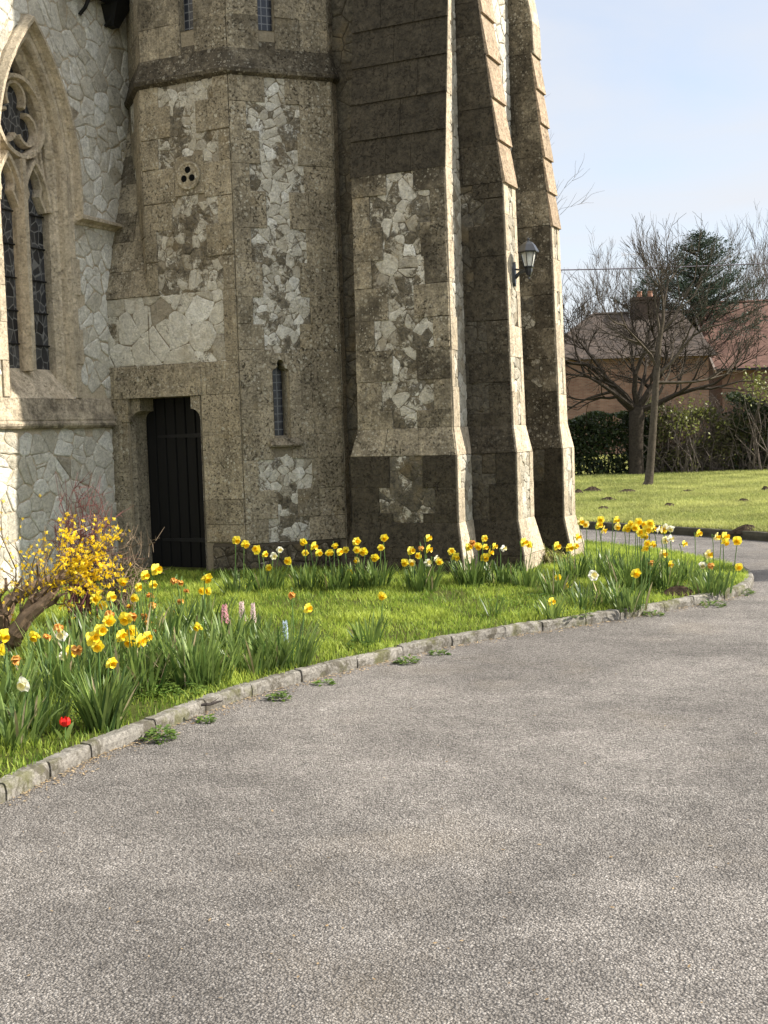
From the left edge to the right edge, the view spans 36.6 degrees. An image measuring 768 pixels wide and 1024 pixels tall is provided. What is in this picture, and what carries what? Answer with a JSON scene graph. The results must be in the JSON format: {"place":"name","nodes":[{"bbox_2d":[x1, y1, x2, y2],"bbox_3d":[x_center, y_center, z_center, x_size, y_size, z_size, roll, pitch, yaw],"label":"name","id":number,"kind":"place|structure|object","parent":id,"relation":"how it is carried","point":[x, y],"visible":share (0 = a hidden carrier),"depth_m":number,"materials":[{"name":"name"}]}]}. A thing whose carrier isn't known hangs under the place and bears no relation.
{"place":"outdoors","nodes":[
{"label":"outdoors","id":0,"kind":"place"},
{"bbox_2d":[0,539,748,777],"bbox_3d":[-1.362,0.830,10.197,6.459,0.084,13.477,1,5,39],"label":"flower bed ground","id":1,"kind":"structure","parent":0,"point":[135,712],"depth_m":9.32,"materials":[{"name":"plant"}]},
{"bbox_2d":[0,628,51,720],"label":"daffodil clump","id":2,"kind":"object","parent":1,"relation":"on","point":[4,636],"visible":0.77,"depth_m":6.30,"materials":[{"name":"green plant"}]},
{"bbox_2d":[0,677,62,750],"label":"daffodil clump","id":3,"kind":"object","parent":1,"relation":"on","point":[16,728],"visible":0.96,"depth_m":5.87,"materials":[{"name":"green plant"}]},
{"bbox_2d":[0,675,79,733],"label":"daffodil clump","id":4,"kind":"object","parent":1,"relation":"on","point":[58,715],"visible":0.58,"depth_m":6.11,"materials":[{"name":"green plant"}]},
{"bbox_2d":[51,716,73,744],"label":"tulip","id":5,"kind":"object","parent":1,"relation":"on","point":[65,722],"visible":0.95,"depth_m":5.88,"materials":[{"name":"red plant"}]},
{"bbox_2d":[0,617,126,704],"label":"daffodil clump","id":6,"kind":"object","parent":1,"relation":"on","point":[66,655],"visible":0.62,"depth_m":6.81,"materials":[{"name":"green plant"}]},
{"bbox_2d":[0,494,135,655],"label":"flowering shrub","id":7,"kind":"object","parent":1,"relation":"on","point":[32,609],"visible":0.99,"depth_m":8.04,"materials":[{"name":"yellow plant"}]},
{"bbox_2d":[14,606,156,671],"bbox_3d":[-1.986,0.834,7.626,0.888,0.418,0.782,-1,4,10],"label":"daffodil clump","id":8,"kind":"object","parent":1,"relation":"on","point":[73,633],"visible":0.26,"depth_m":7.68,"materials":[{"name":"green plant"}]},
{"bbox_2d":[46,473,137,624],"bbox_3d":[-2.386,0.286,9.221,0.743,1.232,0.790,0,4,25],"label":"bare shrub","id":9,"kind":"object","parent":1,"relation":"on","point":[77,597],"visible":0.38,"depth_m":9.21,"materials":[{"name":"plant"}]},
{"bbox_2d":[66,577,130,635],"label":"daffodil clump","id":10,"kind":"object","parent":1,"relation":"on","point":[122,581],"visible":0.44,"depth_m":8.54,"materials":[{"name":"green plant"}]},
{"bbox_2d":[54,615,146,732],"bbox_3d":[-1.500,0.861,6.157,0.488,0.610,0.533,0,4,25],"label":"daffodil clump","id":11,"kind":"object","parent":1,"relation":"on","point":[105,708],"visible":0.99,"depth_m":6.13,"materials":[{"name":"green plant"}]},
{"bbox_2d":[80,524,169,615],"bbox_3d":[-2.054,0.488,9.201,0.804,0.828,0.639,0,4,25],"label":"bare shrub","id":12,"kind":"object","parent":1,"relation":"on","point":[125,595],"visible":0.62,"depth_m":9.24,"materials":[{"name":"brown plant"}]},
{"bbox_2d":[68,605,186,696],"bbox_3d":[-1.573,0.838,7.023,0.786,0.530,0.553,0,4,25],"label":"daffodil clump","id":13,"kind":"object","parent":1,"relation":"on","point":[136,665],"visible":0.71,"depth_m":6.95,"materials":[{"name":"green plant"}]},
{"bbox_2d":[85,564,200,649],"bbox_3d":[-1.706,0.673,8.170,0.839,0.640,0.794,-4,5,-29],"label":"daffodil clump","id":14,"kind":"object","parent":1,"relation":"on","point":[150,618],"visible":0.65,"depth_m":8.17,"materials":[{"name":"green plant"}]},
{"bbox_2d":[110,620,224,673],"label":"daffodil clump","id":15,"kind":"object","parent":1,"relation":"on","point":[193,636],"visible":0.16,"depth_m":7.63,"materials":[{"name":"green plant"}]},
{"bbox_2d":[142,621,246,689],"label":"daffodil clump","id":16,"kind":"object","parent":1,"relation":"on","point":[193,659],"visible":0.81,"depth_m":7.11,"materials":[{"name":"green plant"}]},
{"bbox_2d":[147,573,245,629],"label":"daffodil clump","id":17,"kind":"object","parent":1,"relation":"on","point":[203,592],"visible":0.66,"depth_m":9.06,"materials":[{"name":"green plant"}]},
{"bbox_2d":[173,609,273,650],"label":"daffodil clump","id":18,"kind":"object","parent":1,"relation":"on","point":[240,624],"visible":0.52,"depth_m":8.37,"materials":[{"name":"green plant"}]},
{"bbox_2d":[212,603,234,630],"bbox_3d":[-1.188,0.815,8.547,0.162,0.276,0.168,-5,5,-38],"label":"hyacinth","id":19,"kind":"object","parent":1,"relation":"on","point":[223,609],"visible":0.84,"depth_m":8.57,"materials":[{"name":"pink plant"}]},
{"bbox_2d":[211,536,258,596],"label":"daffodil clump","id":20,"kind":"object","parent":1,"relation":"on","point":[234,587],"visible":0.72,"depth_m":10.54,"materials":[{"name":"green plant"}]},
{"bbox_2d":[230,601,250,625],"bbox_3d":[-1.081,0.802,8.655,0.153,0.278,0.173,-5,5,-37],"label":"hyacinth","id":21,"kind":"object","parent":1,"relation":"on","point":[241,609],"visible":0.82,"depth_m":8.67,"materials":[{"name":"pink plant"}]},
{"bbox_2d":[245,603,263,632],"bbox_3d":[-0.959,0.805,8.660,0.142,0.270,0.166,-2,4,-9],"label":"hyacinth","id":22,"kind":"object","parent":1,"relation":"on","point":[252,609],"visible":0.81,"depth_m":8.66,"materials":[{"name":"pink plant"}]},
{"bbox_2d":[209,623,303,676],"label":"daffodil clump","id":23,"kind":"object","parent":1,"relation":"on","point":[250,663],"visible":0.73,"depth_m":7.48,"materials":[{"name":"green plant"}]},
{"bbox_2d":[240,545,291,592],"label":"daffodil clump","id":24,"kind":"object","parent":1,"relation":"on","point":[269,581],"visible":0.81,"depth_m":10.71,"materials":[{"name":"green plant"}]},
{"bbox_2d":[271,621,289,650],"bbox_3d":[-0.666,0.875,7.826,0.185,0.295,0.160,-3,4,-22],"label":"grape hyacinth","id":25,"kind":"object","parent":1,"relation":"on","point":[284,623],"visible":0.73,"depth_m":7.85,"materials":[{"name":"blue plant"}]},
{"bbox_2d":[237,587,333,670],"bbox_3d":[-0.658,0.768,7.681,0.594,0.530,0.535,-5,5,-40],"label":"daffodil clump","id":26,"kind":"object","parent":1,"relation":"on","point":[301,656],"visible":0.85,"depth_m":7.65,"materials":[{"name":"green plant"}]},
{"bbox_2d":[0,0,583,591],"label":"church","id":27,"kind":"structure","parent":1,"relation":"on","point":[258,258],"depth_m":12.34,"materials":[{"name":"stone"}]},
{"bbox_2d":[146,397,206,567],"bbox_3d":[-2.249,-0.286,13.088,0.945,2.100,0.062,0,4,25],"label":"door","id":28,"kind":"structure","parent":27,"relation":"in","point":[177,501],"depth_m":13.10,"materials":[{"name":"black wood"}]},
{"bbox_2d":[512,238,538,286],"bbox_3d":[1.451,-2.547,11.843,0.275,0.480,0.201,3,6,48],"label":"wall lantern","id":29,"kind":"object","parent":27,"relation":"attached to","point":[528,250],"depth_m":11.79,"materials":[{"name":"black paint"}]},
{"bbox_2d":[287,538,330,591],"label":"daffodil clump","id":30,"kind":"object","parent":1,"relation":"on","point":[305,581],"visible":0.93,"depth_m":10.78,"materials":[{"name":"green plant"}]},
{"bbox_2d":[315,541,357,591],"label":"daffodil clump","id":31,"kind":"object","parent":1,"relation":"on","point":[332,582],"visible":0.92,"depth_m":10.73,"materials":[{"name":"green plant"}]},
{"bbox_2d":[335,537,381,590],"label":"daffodil clump","id":32,"kind":"object","parent":1,"relation":"on","point":[356,578],"visible":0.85,"depth_m":10.78,"materials":[{"name":"green plant"}]},
{"bbox_2d":[346,591,394,645],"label":"daffodil clump","id":33,"kind":"object","parent":1,"relation":"on","point":[375,630],"visible":0.94,"depth_m":8.33,"materials":[{"name":"green plant"}]},
{"bbox_2d":[50,585,693,722],"bbox_3d":[0.123,0.857,8.809,6.449,0.140,1.458,-5,5,-42],"label":"ground cover","id":34,"kind":"object","parent":1,"relation":"on","point":[171,686],"visible":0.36,"depth_m":7.04,"materials":[{"name":"green plant"}]},
{"bbox_2d":[354,534,397,590],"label":"daffodil clump","id":35,"kind":"object","parent":1,"relation":"on","point":[375,558],"visible":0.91,"depth_m":10.76,"materials":[{"name":"green plant"}]},
{"bbox_2d":[397,534,446,591],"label":"daffodil clump","id":36,"kind":"object","parent":1,"relation":"on","point":[421,582],"visible":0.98,"depth_m":10.63,"materials":[{"name":"green plant"}]},
{"bbox_2d":[441,535,497,586],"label":"daffodil clump","id":37,"kind":"object","parent":1,"relation":"on","point":[467,576],"visible":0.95,"depth_m":10.94,"materials":[{"name":"green plant"}]},
{"bbox_2d":[479,596,511,616],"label":"daffodil clump","id":38,"kind":"object","parent":1,"relation":"on","point":[496,610],"visible":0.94,"depth_m":9.40,"materials":[{"name":"green plant"}]},
{"bbox_2d":[476,545,520,585],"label":"daffodil clump","id":39,"kind":"object","parent":1,"relation":"on","point":[502,574],"visible":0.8,"depth_m":10.96,"materials":[{"name":"green plant"}]},
{"bbox_2d":[502,538,547,586],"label":"daffodil clump","id":40,"kind":"object","parent":1,"relation":"on","point":[526,581],"visible":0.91,"depth_m":10.85,"materials":[{"name":"green plant"}]},
{"bbox_2d":[532,593,565,618],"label":"daffodil clump","id":41,"kind":"object","parent":1,"relation":"on","point":[553,611],"visible":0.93,"depth_m":9.24,"materials":[{"name":"green plant"}]},
{"bbox_2d":[533,542,581,595],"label":"daffodil clump","id":42,"kind":"object","parent":1,"relation":"on","point":[546,584],"visible":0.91,"depth_m":10.38,"materials":[{"name":"green plant"}]},
{"bbox_2d":[540,543,576,564],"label":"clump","id":43,"kind":"object","parent":1,"relation":"on","point":[550,559],"visible":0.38,"depth_m":12.29,"materials":[{"name":"green plant"}]},
{"bbox_2d":[555,533,594,579],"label":"daffodil clump","id":44,"kind":"object","parent":1,"relation":"on","point":[570,547],"visible":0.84,"depth_m":11.27,"materials":[{"name":"green plant"}]},
{"bbox_2d":[560,570,609,610],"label":"daffodil clump","id":45,"kind":"object","parent":1,"relation":"on","point":[593,575],"visible":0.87,"depth_m":9.66,"materials":[{"name":"green plant"}]},
{"bbox_2d":[566,516,633,577],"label":"daffodil clump","id":46,"kind":"object","parent":1,"relation":"on","point":[599,523],"visible":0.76,"depth_m":11.50,"materials":[{"name":"green plant"}]},
{"bbox_2d":[584,577,632,605],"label":"daffodil clump","id":47,"kind":"object","parent":1,"relation":"on","point":[604,598],"visible":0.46,"depth_m":9.85,"materials":[{"name":"green plant"}]},
{"bbox_2d":[602,540,655,612],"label":"daffodil clump","id":48,"kind":"object","parent":1,"relation":"on","point":[627,602],"visible":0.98,"depth_m":9.62,"materials":[{"name":"green plant"}]},
{"bbox_2d":[594,518,672,591],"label":"daffodil clump","id":49,"kind":"object","parent":1,"relation":"on","point":[644,531],"visible":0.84,"depth_m":10.61,"materials":[{"name":"green plant"}]},
{"bbox_2d":[643,523,691,589],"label":"daffodil clump","id":50,"kind":"object","parent":1,"relation":"on","point":[665,579],"visible":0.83,"depth_m":10.63,"materials":[{"name":"green plant"}]},
{"bbox_2d":[661,585,698,595],"bbox_3d":[2.617,0.710,10.390,0.374,0.114,0.341,-4,5,-29],"label":"soil heap","id":51,"kind":"object","parent":1,"relation":"on","point":[677,589],"visible":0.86,"depth_m":10.32,"materials":[{"name":"brown soil"}]},
{"bbox_2d":[668,529,704,581],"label":"daffodil clump","id":52,"kind":"object","parent":1,"relation":"on","point":[697,533],"visible":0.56,"depth_m":11.14,"materials":[{"name":"green plant"}]},
{"bbox_2d":[687,532,742,595],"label":"daffodil clump","id":53,"kind":"object","parent":1,"relation":"on","point":[710,581],"visible":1,"depth_m":10.35,"materials":[{"name":"green plant"}]},
{"bbox_2d":[0,529,767,1023],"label":"road","id":54,"kind":"structure","parent":0,"point":[590,793],"depth_m":4.48,"materials":[{"name":"grey asphalt"}]},
{"bbox_2d":[139,724,179,744],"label":"weed","id":55,"kind":"object","parent":54,"relation":"on","point":[169,732],"visible":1,"depth_m":6.17,"materials":[{"name":"green plant"}]},
{"bbox_2d":[195,714,216,723],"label":"weed","id":56,"kind":"object","parent":54,"relation":"on","point":[199,719],"visible":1,"depth_m":6.54,"materials":[{"name":"green plant"}]},
{"bbox_2d":[265,691,292,701],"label":"weed","id":57,"kind":"object","parent":54,"relation":"on","point":[275,694],"visible":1,"depth_m":7.04,"materials":[{"name":"green plant"}]},
{"bbox_2d":[310,679,336,686],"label":"weed","id":58,"kind":"object","parent":54,"relation":"on","point":[325,680],"visible":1,"depth_m":7.42,"materials":[{"name":"green plant"}]},
{"bbox_2d":[0,543,753,803],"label":"kerb","id":59,"kind":"structure","parent":54,"relation":"on","point":[21,780],"depth_m":7.44,"materials":[{"name":"stone"}]},
{"bbox_2d":[201,698,222,706],"bbox_3d":[-0.979,1.081,6.596,0.136,0.031,0.037,-6,6,-45],"label":"stick","id":60,"kind":"object","parent":59,"relation":"on","point":[209,704],"visible":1,"depth_m":6.59,"materials":[{"name":"wood"}]},
{"bbox_2d":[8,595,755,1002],"bbox_3d":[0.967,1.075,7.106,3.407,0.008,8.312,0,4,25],"label":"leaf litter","id":61,"kind":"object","parent":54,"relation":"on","point":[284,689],"visible":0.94,"depth_m":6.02,"materials":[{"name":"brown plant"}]},
{"bbox_2d":[393,654,419,663],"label":"weed","id":62,"kind":"object","parent":54,"relation":"on","point":[410,660],"visible":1,"depth_m":8.02,"materials":[{"name":"green plant"}]},
{"bbox_2d":[429,650,450,655],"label":"weed","id":63,"kind":"object","parent":54,"relation":"on","point":[440,651],"visible":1,"depth_m":8.29,"materials":[{"name":"green plant"}]},
{"bbox_2d":[643,610,664,616],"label":"weed","id":64,"kind":"object","parent":54,"relation":"on","point":[654,611],"visible":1,"depth_m":9.70,"materials":[{"name":"green plant"}]},
{"bbox_2d":[580,521,767,540],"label":"kerb","id":65,"kind":"structure","parent":54,"relation":"on","point":[745,535],"depth_m":16.21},
{"bbox_2d":[699,599,725,607],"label":"weed","id":66,"kind":"object","parent":54,"relation":"on","point":[709,603],"visible":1,"depth_m":10.09,"materials":[{"name":"green plant"}]},
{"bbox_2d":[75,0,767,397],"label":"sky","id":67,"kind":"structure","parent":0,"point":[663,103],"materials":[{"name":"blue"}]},
{"bbox_2d":[561,263,767,270],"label":"overhead cable","id":68,"kind":"object","parent":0,"point":[663,267],"visible":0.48,"depth_m":36.00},
{"bbox_2d":[575,448,761,514],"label":"lawn","id":69,"kind":"structure","parent":0,"point":[625,462],"depth_m":43.95,"materials":[{"name":"plant"}]},
{"bbox_2d":[546,93,600,214],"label":"bare tree","id":70,"kind":"object","parent":69,"relation":"on","point":[568,184],"visible":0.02,"depth_m":56.88,"materials":[{"name":"brown plant"}]},
{"bbox_2d":[562,271,618,334],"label":"bare tree","id":71,"kind":"object","parent":69,"relation":"on","point":[594,310],"visible":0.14,"depth_m":72.84,"materials":[{"name":"brown plant"}]},
{"bbox_2d":[583,486,600,491],"bbox_3d":[4.618,-0.486,25.794,0.569,0.180,0.400,-2,4,-9],"label":"molehill","id":72,"kind":"object","parent":69,"relation":"on","point":[591,488],"visible":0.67,"depth_m":25.71,"materials":[{"name":"soil"}]},
{"bbox_2d":[567,410,649,474],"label":"hedge","id":73,"kind":"object","parent":69,"relation":"on","point":[587,447],"visible":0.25,"depth_m":34.26,"materials":[{"name":"green plant"}]},
{"bbox_2d":[561,227,680,315],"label":"bare tree","id":74,"kind":"object","parent":69,"relation":"on","point":[597,273],"visible":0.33,"depth_m":76.91,"materials":[{"name":"brown plant"}]},
{"bbox_2d":[618,489,634,492],"bbox_3d":[5.257,-0.435,25.158,0.562,0.127,0.516,-6,6,-44],"label":"molehill","id":75,"kind":"object","parent":69,"relation":"on","point":[627,490],"visible":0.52,"depth_m":25.09,"materials":[{"name":"soil"}]},
{"bbox_2d":[564,252,715,454],"bbox_3d":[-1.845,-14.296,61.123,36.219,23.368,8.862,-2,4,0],"label":"house","id":76,"kind":"structure","parent":69,"relation":"on","point":[580,387],"depth_m":57.79,"materials":[{"name":"red brick"}]},
{"bbox_2d":[633,277,649,296],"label":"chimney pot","id":77,"kind":"object","parent":69,"relation":"on","point":[642,287],"visible":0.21,"depth_m":75.93,"materials":[{"name":"green plant"}]},
{"bbox_2d":[562,248,767,474],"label":"bare tree","id":78,"kind":"object","parent":69,"relation":"on","point":[636,407],"visible":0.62,"depth_m":33.52,"materials":[{"name":"brown plant"}]},
{"bbox_2d":[566,211,767,484],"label":"bare tree","id":79,"kind":"object","parent":69,"relation":"on","point":[650,462],"visible":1,"depth_m":27.68,"materials":[{"name":"brown plant"}]},
{"bbox_2d":[607,213,767,309],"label":"bare tree","id":80,"kind":"object","parent":69,"relation":"on","point":[646,257],"visible":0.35,"depth_m":77.00,"materials":[{"name":"brown plant"}]},
{"bbox_2d":[611,228,767,346],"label":"conifer","id":81,"kind":"object","parent":69,"relation":"on","point":[690,276],"visible":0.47,"depth_m":65.36,"materials":[{"name":"green plant"}]},
{"bbox_2d":[659,393,726,472],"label":"bush","id":82,"kind":"object","parent":69,"relation":"on","point":[686,417],"visible":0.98,"depth_m":33.64,"materials":[{"name":"green plant"}]},
{"bbox_2d":[619,372,767,472],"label":"hedge","id":83,"kind":"object","parent":69,"relation":"on","point":[732,454],"visible":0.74,"depth_m":34.19,"materials":[{"name":"green plant"}]},
{"bbox_2d":[659,215,767,302],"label":"bare tree","id":84,"kind":"object","parent":69,"relation":"on","point":[737,265],"visible":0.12,"depth_m":84.20,"materials":[{"name":"brown plant"}]},
{"bbox_2d":[689,299,767,445],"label":"house","id":85,"kind":"structure","parent":69,"relation":"on","point":[738,376],"depth_m":63.63,"materials":[{"name":"brown brick"}]},
{"bbox_2d":[702,203,767,299],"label":"bare tree","id":86,"kind":"object","parent":69,"relation":"on","point":[752,235],"visible":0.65,"depth_m":81.94,"materials":[{"name":"brown plant"}]},
{"bbox_2d":[729,524,756,533],"bbox_3d":[4.907,0.228,15.720,0.439,0.130,0.312,-3,4,-13],"label":"molehill","id":87,"kind":"object","parent":69,"relation":"on","point":[737,530],"visible":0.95,"depth_m":15.67,"materials":[{"name":"soil"}]},
{"bbox_2d":[731,363,767,470],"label":"bush","id":88,"kind":"object","parent":69,"relation":"on","point":[755,439],"visible":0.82,"depth_m":33.77,"materials":[{"name":"green plant"}]},
{"bbox_2d":[575,468,767,531],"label":"lawn grass","id":89,"kind":"structure","parent":0,"point":[710,499],"depth_m":22.19,"materials":[{"name":"green plant"}]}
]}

